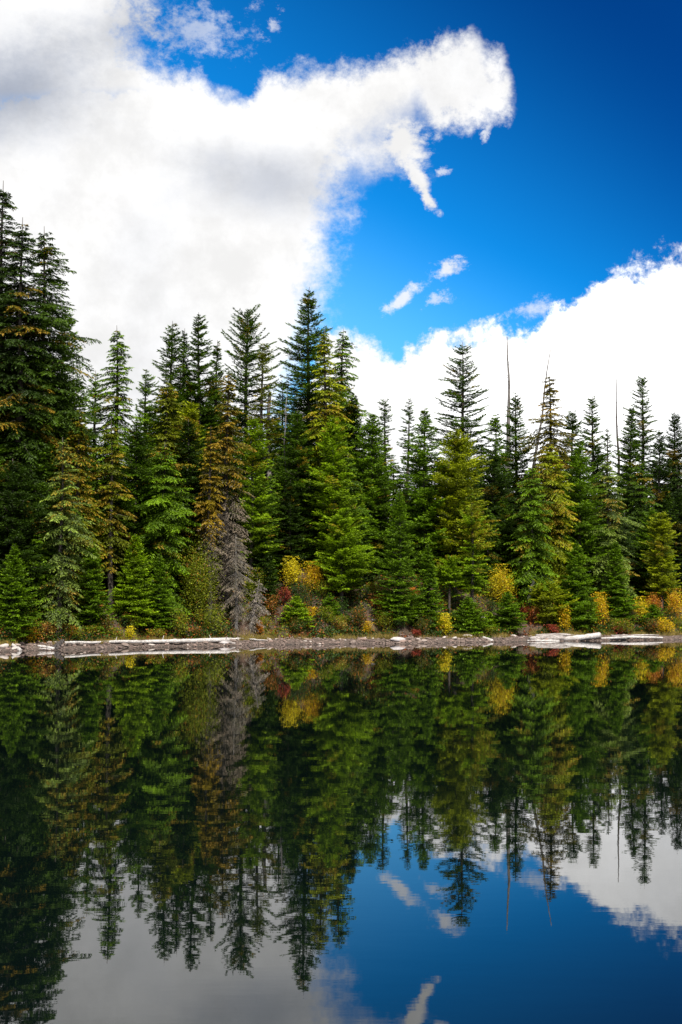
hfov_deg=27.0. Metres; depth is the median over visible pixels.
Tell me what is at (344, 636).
grass
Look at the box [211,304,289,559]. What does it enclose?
old fir tree
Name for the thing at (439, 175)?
sky
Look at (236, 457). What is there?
forest fir
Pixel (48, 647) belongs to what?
driftwood branch
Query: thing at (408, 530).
forest fir
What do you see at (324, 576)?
bush
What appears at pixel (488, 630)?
bush
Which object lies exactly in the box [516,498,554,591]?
forest fir
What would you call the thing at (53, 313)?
hemlock tree
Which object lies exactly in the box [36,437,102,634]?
hemlock tree
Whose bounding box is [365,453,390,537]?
forest fir
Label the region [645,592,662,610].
bush
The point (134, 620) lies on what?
bush
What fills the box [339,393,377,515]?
fir tree
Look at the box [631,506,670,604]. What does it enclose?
forest fir
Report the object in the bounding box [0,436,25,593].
forest fir
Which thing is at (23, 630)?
bush
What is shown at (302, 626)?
bush
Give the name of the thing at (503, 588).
bush
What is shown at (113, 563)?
forest fir
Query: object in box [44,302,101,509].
fir tree
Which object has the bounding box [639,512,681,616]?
cedar tree
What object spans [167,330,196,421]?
fir tree
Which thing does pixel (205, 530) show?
forest fir
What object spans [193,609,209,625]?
bush
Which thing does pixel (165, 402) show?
hemlock tree
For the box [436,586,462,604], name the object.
bush
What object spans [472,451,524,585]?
fir tree
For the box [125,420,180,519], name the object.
forest fir
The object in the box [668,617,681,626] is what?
bush
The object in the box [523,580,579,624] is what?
bush
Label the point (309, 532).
forest fir
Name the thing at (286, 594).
bush
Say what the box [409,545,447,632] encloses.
young fir
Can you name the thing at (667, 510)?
forest fir
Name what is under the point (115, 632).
bush
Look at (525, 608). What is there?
bush
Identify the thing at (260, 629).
bush
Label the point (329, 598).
young fir
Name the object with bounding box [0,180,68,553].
hemlock tree
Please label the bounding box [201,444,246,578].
forest fir
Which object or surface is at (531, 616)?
bush
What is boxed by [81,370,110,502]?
fir tree
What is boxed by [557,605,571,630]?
bush
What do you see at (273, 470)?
forest fir
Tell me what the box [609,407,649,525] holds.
fir tree
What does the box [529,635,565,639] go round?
driftwood log
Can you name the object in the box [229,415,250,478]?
forest fir
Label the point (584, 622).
bush
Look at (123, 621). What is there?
bush
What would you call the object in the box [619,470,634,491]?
forest fir
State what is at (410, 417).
fir tree
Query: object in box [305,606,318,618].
bush
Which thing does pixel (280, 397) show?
fir tree
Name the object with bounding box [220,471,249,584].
forest fir
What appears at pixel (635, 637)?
driftwood log
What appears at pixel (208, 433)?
forest fir
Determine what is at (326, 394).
hemlock tree
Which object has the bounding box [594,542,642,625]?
young fir
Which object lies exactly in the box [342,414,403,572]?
fir tree
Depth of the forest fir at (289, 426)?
122.05 m
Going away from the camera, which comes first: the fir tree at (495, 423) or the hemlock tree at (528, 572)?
the hemlock tree at (528, 572)
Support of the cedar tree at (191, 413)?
on the ground at (406, 629)
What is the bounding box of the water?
[0,639,681,1023]
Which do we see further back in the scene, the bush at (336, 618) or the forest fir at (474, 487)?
the forest fir at (474, 487)
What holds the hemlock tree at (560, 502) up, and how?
on the ground at (406, 629)
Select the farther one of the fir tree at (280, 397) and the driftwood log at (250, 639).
the fir tree at (280, 397)
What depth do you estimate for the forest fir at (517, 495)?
124.43 m
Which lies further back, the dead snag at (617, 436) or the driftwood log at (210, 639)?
the dead snag at (617, 436)
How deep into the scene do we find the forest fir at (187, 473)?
102.99 m
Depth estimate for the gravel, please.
100.11 m
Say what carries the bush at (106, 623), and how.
on the ground at (406, 629)
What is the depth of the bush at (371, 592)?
107.12 m
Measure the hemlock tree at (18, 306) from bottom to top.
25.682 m
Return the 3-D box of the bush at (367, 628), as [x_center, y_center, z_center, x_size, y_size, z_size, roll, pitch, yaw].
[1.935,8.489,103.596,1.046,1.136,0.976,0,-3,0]
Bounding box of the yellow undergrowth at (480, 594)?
[5,552,681,643]
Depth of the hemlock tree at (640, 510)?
127.93 m
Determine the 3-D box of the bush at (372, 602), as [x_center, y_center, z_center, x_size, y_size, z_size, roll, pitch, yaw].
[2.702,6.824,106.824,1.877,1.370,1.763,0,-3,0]
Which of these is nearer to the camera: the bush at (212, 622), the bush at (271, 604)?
the bush at (212, 622)
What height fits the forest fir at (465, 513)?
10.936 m
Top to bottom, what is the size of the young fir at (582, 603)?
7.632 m
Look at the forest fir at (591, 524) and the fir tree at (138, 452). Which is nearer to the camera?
the fir tree at (138, 452)
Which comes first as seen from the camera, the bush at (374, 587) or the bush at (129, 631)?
the bush at (129, 631)
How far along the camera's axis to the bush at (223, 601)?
101.19 m
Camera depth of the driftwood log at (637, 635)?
113.94 m
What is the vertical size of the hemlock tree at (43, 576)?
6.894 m
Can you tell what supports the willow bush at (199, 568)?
on the ground at (406, 629)
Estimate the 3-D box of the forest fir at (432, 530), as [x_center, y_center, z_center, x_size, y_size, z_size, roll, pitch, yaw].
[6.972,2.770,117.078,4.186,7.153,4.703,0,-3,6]
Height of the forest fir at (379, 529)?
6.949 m
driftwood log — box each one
[11,643,21,650]
[64,635,229,643]
[225,637,263,640]
[527,639,559,640]
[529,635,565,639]
[535,633,574,635]
[566,632,600,639]
[601,636,662,638]
[611,634,658,635]
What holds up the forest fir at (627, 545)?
on the ground at (406, 629)
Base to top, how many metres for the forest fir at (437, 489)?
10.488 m
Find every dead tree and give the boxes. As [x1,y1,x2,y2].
[220,537,255,629]
[242,579,270,633]
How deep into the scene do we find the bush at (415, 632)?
104.38 m
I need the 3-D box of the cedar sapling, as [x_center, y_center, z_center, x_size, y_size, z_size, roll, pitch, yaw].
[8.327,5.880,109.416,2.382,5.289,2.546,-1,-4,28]
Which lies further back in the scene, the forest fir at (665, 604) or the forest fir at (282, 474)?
the forest fir at (665, 604)
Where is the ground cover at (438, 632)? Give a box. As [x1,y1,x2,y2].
[0,534,681,643]
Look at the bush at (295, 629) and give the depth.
101.20 m
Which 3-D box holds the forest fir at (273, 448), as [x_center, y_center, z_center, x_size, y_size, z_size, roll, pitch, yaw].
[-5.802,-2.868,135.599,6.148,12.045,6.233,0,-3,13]
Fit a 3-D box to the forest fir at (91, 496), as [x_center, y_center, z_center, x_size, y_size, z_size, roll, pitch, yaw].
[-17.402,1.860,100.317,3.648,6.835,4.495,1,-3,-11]
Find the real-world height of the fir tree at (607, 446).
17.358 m
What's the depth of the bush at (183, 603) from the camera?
100.64 m
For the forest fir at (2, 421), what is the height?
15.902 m
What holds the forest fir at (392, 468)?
on the ground at (406, 629)
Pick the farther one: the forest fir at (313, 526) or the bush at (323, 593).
the forest fir at (313, 526)
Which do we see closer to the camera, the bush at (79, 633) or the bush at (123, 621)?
the bush at (79, 633)
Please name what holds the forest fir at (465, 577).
on the ground at (406, 629)
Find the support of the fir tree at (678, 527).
on the ground at (406, 629)
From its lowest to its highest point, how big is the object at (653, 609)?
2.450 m
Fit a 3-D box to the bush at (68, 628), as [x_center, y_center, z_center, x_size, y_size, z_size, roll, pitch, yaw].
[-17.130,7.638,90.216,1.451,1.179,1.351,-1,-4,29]
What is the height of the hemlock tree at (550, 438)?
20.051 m
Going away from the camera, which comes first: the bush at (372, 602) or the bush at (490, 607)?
the bush at (372, 602)
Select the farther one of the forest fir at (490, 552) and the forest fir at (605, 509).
the forest fir at (605, 509)
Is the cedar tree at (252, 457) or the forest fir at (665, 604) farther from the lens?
the forest fir at (665, 604)
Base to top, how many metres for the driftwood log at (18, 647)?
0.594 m
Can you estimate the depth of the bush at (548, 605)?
112.61 m
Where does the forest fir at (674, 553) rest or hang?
on the ground at (406, 629)
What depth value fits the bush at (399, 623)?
104.37 m
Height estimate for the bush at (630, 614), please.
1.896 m
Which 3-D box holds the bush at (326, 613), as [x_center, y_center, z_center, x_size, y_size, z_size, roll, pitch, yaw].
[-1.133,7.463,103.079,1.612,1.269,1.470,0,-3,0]
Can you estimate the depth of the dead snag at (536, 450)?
127.40 m
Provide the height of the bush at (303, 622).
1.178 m
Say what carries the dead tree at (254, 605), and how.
on the ground at (406, 629)
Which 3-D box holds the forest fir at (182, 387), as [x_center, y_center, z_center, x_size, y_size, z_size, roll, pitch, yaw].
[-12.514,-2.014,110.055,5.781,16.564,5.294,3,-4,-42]
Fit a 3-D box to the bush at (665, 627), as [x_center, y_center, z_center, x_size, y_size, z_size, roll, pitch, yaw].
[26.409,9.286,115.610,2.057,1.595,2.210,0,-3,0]
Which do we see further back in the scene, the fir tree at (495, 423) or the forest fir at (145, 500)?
the fir tree at (495, 423)
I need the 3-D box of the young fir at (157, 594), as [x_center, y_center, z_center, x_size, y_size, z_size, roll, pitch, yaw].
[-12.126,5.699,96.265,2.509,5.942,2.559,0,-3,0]
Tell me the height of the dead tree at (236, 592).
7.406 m
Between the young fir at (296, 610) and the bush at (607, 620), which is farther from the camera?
the bush at (607, 620)
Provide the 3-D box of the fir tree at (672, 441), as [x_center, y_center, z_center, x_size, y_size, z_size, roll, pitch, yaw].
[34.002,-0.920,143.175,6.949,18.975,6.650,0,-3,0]
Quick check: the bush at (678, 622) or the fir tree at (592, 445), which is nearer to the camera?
the bush at (678, 622)
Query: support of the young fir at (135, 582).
on the ground at (406, 629)
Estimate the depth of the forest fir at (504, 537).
118.99 m
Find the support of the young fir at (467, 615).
on the ground at (406, 629)
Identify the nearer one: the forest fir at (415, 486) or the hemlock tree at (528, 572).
the hemlock tree at (528, 572)
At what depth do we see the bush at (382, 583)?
109.89 m
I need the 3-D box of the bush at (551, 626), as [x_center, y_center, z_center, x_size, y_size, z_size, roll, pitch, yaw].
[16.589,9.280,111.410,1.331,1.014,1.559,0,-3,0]
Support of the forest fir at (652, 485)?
on the ground at (406, 629)
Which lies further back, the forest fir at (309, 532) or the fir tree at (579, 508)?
the fir tree at (579, 508)
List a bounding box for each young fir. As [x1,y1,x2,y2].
[0,543,45,640]
[69,541,116,633]
[108,534,161,626]
[144,553,177,634]
[242,534,280,604]
[277,595,316,627]
[319,592,342,619]
[349,534,378,585]
[371,490,427,625]
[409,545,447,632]
[450,596,492,637]
[482,611,499,630]
[489,591,528,631]
[555,540,603,630]
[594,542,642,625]
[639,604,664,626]
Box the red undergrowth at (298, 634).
[0,559,681,642]
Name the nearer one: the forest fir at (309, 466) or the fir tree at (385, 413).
the forest fir at (309, 466)
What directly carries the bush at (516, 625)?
on the ground at (406, 629)
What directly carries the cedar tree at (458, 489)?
on the ground at (406, 629)
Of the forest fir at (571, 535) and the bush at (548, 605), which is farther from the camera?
the forest fir at (571, 535)
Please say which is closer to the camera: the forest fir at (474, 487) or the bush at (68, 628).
the bush at (68, 628)
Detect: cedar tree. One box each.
[162,400,211,550]
[228,416,282,594]
[299,414,368,587]
[313,507,376,610]
[421,428,500,590]
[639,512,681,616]
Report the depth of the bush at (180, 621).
95.92 m
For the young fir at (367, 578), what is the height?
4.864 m
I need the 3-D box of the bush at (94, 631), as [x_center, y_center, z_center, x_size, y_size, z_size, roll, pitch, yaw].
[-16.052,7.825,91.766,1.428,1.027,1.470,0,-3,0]
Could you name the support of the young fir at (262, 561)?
on the ground at (406, 629)
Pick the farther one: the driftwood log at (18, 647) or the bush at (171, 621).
the bush at (171, 621)
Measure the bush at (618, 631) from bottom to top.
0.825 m
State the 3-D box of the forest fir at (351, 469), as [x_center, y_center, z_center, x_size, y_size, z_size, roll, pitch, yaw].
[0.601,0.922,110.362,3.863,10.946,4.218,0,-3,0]
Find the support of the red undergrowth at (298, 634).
on the ground at (406, 629)
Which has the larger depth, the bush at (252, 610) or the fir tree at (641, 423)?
the fir tree at (641, 423)
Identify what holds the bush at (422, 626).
on the ground at (406, 629)
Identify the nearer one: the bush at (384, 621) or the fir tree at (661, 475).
the bush at (384, 621)
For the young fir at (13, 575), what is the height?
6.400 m
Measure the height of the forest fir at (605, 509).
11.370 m
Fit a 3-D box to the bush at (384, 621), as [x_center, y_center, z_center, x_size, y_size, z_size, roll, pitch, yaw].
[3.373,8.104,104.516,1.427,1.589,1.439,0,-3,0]
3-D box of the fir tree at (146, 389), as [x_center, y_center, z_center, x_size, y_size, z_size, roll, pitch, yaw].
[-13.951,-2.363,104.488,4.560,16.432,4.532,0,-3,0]
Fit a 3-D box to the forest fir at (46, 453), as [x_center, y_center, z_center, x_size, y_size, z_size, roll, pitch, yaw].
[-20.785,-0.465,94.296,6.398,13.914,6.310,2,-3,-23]
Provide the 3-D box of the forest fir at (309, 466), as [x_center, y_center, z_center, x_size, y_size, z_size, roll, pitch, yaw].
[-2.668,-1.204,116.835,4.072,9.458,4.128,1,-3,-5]
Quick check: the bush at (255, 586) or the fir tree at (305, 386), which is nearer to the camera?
the bush at (255, 586)
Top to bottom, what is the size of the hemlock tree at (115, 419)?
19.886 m
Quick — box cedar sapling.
[434,554,464,611]
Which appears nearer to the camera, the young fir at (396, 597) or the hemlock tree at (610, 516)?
the young fir at (396, 597)
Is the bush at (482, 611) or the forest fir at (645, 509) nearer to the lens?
the bush at (482, 611)
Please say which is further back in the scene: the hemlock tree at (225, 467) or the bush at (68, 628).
the hemlock tree at (225, 467)
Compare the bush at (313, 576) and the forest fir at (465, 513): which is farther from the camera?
the forest fir at (465, 513)
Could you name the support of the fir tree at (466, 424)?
on the ground at (406, 629)
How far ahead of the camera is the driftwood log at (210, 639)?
93.61 m
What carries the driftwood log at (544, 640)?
on the ground at (406, 629)
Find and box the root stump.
[53,639,63,649]
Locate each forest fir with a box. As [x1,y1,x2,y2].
[0,387,21,576]
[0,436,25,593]
[1,408,73,600]
[71,416,105,476]
[80,493,115,581]
[96,514,131,589]
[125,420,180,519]
[131,460,175,582]
[141,419,222,597]
[167,386,204,451]
[174,456,220,596]
[201,404,235,469]
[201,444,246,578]
[202,429,250,564]
[204,386,237,467]
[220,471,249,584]
[222,470,287,591]
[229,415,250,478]
[255,447,279,537]
[261,473,291,580]
[268,480,308,576]
[270,422,281,460]
[272,407,305,477]
[274,443,287,541]
[284,461,323,569]
[300,442,319,535]
[300,479,330,568]
[324,457,372,586]
[351,483,373,578]
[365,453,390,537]
[365,498,392,572]
[378,461,412,561]
[380,516,419,575]
[392,490,411,535]
[397,496,437,579]
[399,451,432,527]
[409,458,459,546]
[412,506,443,581]
[435,511,463,587]
[456,527,484,593]
[459,479,475,576]
[467,465,491,562]
[472,443,487,483]
[474,509,510,596]
[488,497,523,595]
[505,509,526,592]
[506,486,530,588]
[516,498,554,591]
[543,505,575,603]
[560,504,582,584]
[582,494,596,573]
[583,510,605,595]
[586,447,622,511]
[590,509,637,605]
[591,493,617,571]
[601,485,642,581]
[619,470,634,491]
[621,515,646,601]
[631,484,646,548]
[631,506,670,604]
[642,538,677,611]
[646,462,666,539]
[655,489,675,544]
[664,469,681,578]
[666,511,681,602]
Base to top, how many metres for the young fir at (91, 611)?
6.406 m
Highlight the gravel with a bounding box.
[0,631,681,651]
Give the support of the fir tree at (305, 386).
on the ground at (406, 629)
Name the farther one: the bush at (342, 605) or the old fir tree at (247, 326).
the old fir tree at (247, 326)
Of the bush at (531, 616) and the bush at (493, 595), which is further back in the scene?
the bush at (493, 595)
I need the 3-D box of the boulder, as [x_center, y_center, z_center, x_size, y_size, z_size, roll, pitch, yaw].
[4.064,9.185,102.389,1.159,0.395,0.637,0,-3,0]
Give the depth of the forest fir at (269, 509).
106.97 m
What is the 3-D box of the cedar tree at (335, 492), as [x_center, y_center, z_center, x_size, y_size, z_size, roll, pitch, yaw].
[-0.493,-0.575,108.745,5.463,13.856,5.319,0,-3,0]
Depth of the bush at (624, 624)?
114.39 m
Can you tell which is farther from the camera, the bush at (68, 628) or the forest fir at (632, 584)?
the forest fir at (632, 584)
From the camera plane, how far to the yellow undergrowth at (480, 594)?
103.15 m
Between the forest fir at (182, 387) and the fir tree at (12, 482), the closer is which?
the fir tree at (12, 482)
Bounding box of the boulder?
[390,637,405,641]
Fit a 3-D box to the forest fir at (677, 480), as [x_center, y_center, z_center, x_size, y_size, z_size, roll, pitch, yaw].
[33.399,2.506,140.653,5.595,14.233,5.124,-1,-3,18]
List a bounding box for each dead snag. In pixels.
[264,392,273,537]
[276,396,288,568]
[501,337,513,488]
[526,349,550,498]
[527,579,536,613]
[613,379,620,497]
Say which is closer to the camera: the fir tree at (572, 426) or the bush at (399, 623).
the bush at (399, 623)
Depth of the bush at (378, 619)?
105.04 m
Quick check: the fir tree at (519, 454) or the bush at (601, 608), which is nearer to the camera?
the bush at (601, 608)
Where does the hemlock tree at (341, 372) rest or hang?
on the ground at (406, 629)
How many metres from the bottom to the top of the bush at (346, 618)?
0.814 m
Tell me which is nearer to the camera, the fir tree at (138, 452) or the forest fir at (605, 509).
the fir tree at (138, 452)
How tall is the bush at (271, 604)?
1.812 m
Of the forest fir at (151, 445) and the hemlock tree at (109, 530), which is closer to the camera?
the hemlock tree at (109, 530)
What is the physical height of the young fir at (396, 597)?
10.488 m
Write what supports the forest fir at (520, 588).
on the ground at (406, 629)
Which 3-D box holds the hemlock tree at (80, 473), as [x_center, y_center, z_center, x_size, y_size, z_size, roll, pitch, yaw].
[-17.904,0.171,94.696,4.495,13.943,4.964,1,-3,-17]
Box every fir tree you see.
[0,458,66,616]
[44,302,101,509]
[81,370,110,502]
[95,419,173,599]
[129,369,171,513]
[147,321,200,461]
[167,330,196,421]
[178,312,225,538]
[201,340,237,483]
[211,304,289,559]
[244,343,288,523]
[262,410,324,565]
[263,289,354,510]
[264,387,295,489]
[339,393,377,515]
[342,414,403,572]
[374,398,396,526]
[391,408,457,574]
[396,398,417,502]
[428,342,494,506]
[452,501,498,601]
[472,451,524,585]
[476,414,513,516]
[490,392,538,563]
[541,410,601,572]
[557,444,618,599]
[576,394,612,507]
[602,428,614,492]
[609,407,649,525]
[615,376,662,509]
[637,431,676,543]
[650,410,681,510]
[666,488,681,604]
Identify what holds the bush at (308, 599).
on the ground at (406, 629)
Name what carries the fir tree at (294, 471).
on the ground at (406, 629)
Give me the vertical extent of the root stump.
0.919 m
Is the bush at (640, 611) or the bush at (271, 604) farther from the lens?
the bush at (640, 611)
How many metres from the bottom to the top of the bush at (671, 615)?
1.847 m
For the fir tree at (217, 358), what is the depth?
112.95 m
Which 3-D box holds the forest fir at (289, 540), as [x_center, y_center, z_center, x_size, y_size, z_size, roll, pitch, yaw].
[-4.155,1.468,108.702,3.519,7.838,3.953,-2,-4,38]
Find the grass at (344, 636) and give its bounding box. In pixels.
[0,621,681,645]
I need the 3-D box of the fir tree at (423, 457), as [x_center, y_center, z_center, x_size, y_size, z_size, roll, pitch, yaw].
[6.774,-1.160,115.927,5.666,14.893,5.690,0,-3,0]
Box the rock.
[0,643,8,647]
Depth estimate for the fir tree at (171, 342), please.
110.02 m
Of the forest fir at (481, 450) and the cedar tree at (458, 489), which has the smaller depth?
the cedar tree at (458, 489)
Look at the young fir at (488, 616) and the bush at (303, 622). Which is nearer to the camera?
the bush at (303, 622)
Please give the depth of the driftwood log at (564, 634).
110.05 m
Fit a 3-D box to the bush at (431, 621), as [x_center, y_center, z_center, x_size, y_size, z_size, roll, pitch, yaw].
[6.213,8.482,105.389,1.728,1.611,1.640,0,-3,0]
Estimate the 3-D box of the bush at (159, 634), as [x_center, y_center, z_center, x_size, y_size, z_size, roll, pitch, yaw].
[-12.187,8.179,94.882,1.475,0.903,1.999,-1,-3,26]
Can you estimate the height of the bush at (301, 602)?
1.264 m
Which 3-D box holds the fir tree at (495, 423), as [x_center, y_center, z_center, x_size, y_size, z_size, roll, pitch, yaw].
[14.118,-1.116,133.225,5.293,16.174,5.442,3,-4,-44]
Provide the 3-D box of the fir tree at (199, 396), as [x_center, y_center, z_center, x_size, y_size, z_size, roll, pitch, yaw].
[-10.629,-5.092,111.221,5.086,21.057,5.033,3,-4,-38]
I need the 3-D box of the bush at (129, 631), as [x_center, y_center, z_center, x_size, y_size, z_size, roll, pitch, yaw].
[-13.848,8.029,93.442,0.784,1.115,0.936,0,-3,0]
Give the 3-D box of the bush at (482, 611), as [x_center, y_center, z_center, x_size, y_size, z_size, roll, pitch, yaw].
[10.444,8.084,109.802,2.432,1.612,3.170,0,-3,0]
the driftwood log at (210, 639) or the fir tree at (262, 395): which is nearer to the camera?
the driftwood log at (210, 639)
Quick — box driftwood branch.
[37,645,54,649]
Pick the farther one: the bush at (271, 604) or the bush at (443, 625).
the bush at (443, 625)
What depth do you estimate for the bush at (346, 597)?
107.00 m
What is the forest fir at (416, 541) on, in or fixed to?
on the ground at (406, 629)
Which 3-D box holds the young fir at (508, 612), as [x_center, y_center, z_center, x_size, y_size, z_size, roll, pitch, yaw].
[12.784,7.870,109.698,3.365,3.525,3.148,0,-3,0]
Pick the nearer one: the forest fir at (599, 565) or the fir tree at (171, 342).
the fir tree at (171, 342)
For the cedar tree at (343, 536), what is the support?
on the ground at (406, 629)
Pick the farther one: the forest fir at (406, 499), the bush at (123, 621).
the forest fir at (406, 499)
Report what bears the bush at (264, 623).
on the ground at (406, 629)
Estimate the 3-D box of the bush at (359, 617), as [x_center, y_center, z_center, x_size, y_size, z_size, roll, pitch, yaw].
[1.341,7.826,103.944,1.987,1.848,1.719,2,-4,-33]
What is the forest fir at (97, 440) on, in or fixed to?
on the ground at (406, 629)
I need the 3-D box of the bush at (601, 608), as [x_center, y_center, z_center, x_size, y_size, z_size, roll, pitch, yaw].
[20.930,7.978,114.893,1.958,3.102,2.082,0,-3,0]
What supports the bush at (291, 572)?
on the ground at (406, 629)
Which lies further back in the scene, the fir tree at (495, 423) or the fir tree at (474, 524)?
the fir tree at (495, 423)
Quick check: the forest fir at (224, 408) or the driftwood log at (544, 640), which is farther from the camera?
the forest fir at (224, 408)
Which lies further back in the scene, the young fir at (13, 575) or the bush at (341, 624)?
the bush at (341, 624)
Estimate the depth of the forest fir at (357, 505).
110.74 m
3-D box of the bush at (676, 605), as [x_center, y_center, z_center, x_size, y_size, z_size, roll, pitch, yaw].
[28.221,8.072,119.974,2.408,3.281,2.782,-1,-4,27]
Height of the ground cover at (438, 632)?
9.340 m
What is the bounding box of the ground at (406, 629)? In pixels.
[0,534,681,651]
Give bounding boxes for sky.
[0,0,681,506]
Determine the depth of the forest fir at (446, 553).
116.38 m
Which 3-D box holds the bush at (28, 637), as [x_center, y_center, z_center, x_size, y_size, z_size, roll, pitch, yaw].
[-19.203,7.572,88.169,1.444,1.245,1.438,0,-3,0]
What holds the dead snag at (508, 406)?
on the ground at (406, 629)
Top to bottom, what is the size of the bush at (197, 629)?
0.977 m
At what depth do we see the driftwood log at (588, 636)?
110.03 m
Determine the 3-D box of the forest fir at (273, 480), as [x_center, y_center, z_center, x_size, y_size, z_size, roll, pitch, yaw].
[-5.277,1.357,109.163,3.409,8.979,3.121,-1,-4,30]
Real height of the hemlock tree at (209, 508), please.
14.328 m
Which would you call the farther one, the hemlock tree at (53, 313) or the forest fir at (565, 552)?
the forest fir at (565, 552)
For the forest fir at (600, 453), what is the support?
on the ground at (406, 629)
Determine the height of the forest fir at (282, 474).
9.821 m
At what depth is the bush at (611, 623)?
115.31 m
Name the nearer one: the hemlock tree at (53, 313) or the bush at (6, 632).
the bush at (6, 632)
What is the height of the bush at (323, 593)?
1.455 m
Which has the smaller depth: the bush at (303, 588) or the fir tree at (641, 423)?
the bush at (303, 588)
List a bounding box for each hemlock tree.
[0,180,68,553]
[0,217,68,561]
[0,230,121,598]
[4,531,66,628]
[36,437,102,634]
[41,410,107,611]
[83,422,136,609]
[86,330,148,527]
[123,446,200,615]
[138,379,216,587]
[191,427,227,618]
[194,371,256,618]
[299,328,357,561]
[311,328,378,515]
[502,468,559,611]
[513,374,581,564]
[513,444,586,593]
[581,459,644,605]
[621,461,672,601]
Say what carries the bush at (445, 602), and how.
on the ground at (406, 629)
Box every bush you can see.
[0,622,18,638]
[9,624,33,639]
[23,624,42,642]
[35,621,58,639]
[62,623,83,637]
[68,626,89,640]
[85,625,102,638]
[96,614,113,633]
[105,627,128,637]
[115,611,132,628]
[125,626,135,638]
[127,615,139,631]
[146,628,167,637]
[161,610,175,624]
[167,608,191,638]
[173,534,225,622]
[179,593,189,607]
[187,626,205,636]
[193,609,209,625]
[198,604,227,637]
[212,599,240,615]
[239,568,271,602]
[242,606,267,617]
[254,616,276,627]
[255,620,263,634]
[261,594,280,615]
[277,587,290,605]
[278,556,305,587]
[285,583,311,594]
[285,616,301,634]
[286,620,313,634]
[287,598,310,609]
[289,615,314,629]
[294,592,314,608]
[299,561,326,593]
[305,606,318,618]
[313,580,331,598]
[314,606,333,622]
[317,568,331,583]
[321,615,346,624]
[332,619,347,629]
[334,596,348,615]
[337,582,356,603]
[342,615,351,624]
[343,590,358,600]
[349,607,370,627]
[361,621,372,632]
[362,582,381,594]
[362,587,374,600]
[365,594,386,609]
[371,608,390,629]
[372,578,392,590]
[378,612,395,631]
[389,618,408,628]
[410,629,421,636]
[413,614,431,636]
[416,617,436,633]
[433,612,455,635]
[435,597,453,606]
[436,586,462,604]
[475,607,492,620]
[479,598,499,611]
[481,626,504,635]
[483,564,516,603]
[486,585,501,601]
[506,617,522,632]
[519,603,530,619]
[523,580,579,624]
[525,606,541,623]
[532,597,559,626]
[543,624,559,632]
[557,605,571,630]
[577,612,589,629]
[591,592,611,625]
[599,614,613,624]
[610,618,625,627]
[612,626,622,633]
[613,618,634,633]
[624,606,636,625]
[633,596,653,624]
[642,618,660,632]
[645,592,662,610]
[658,616,677,633]
[664,607,679,624]
[665,588,681,625]
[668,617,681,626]
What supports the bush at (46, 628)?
on the ground at (406, 629)
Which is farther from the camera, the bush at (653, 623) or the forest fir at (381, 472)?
the forest fir at (381, 472)
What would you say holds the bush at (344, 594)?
on the ground at (406, 629)
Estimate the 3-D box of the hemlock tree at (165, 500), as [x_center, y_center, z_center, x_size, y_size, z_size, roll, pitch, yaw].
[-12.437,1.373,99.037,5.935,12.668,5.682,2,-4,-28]
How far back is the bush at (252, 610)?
101.66 m
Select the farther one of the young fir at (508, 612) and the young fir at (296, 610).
the young fir at (508, 612)

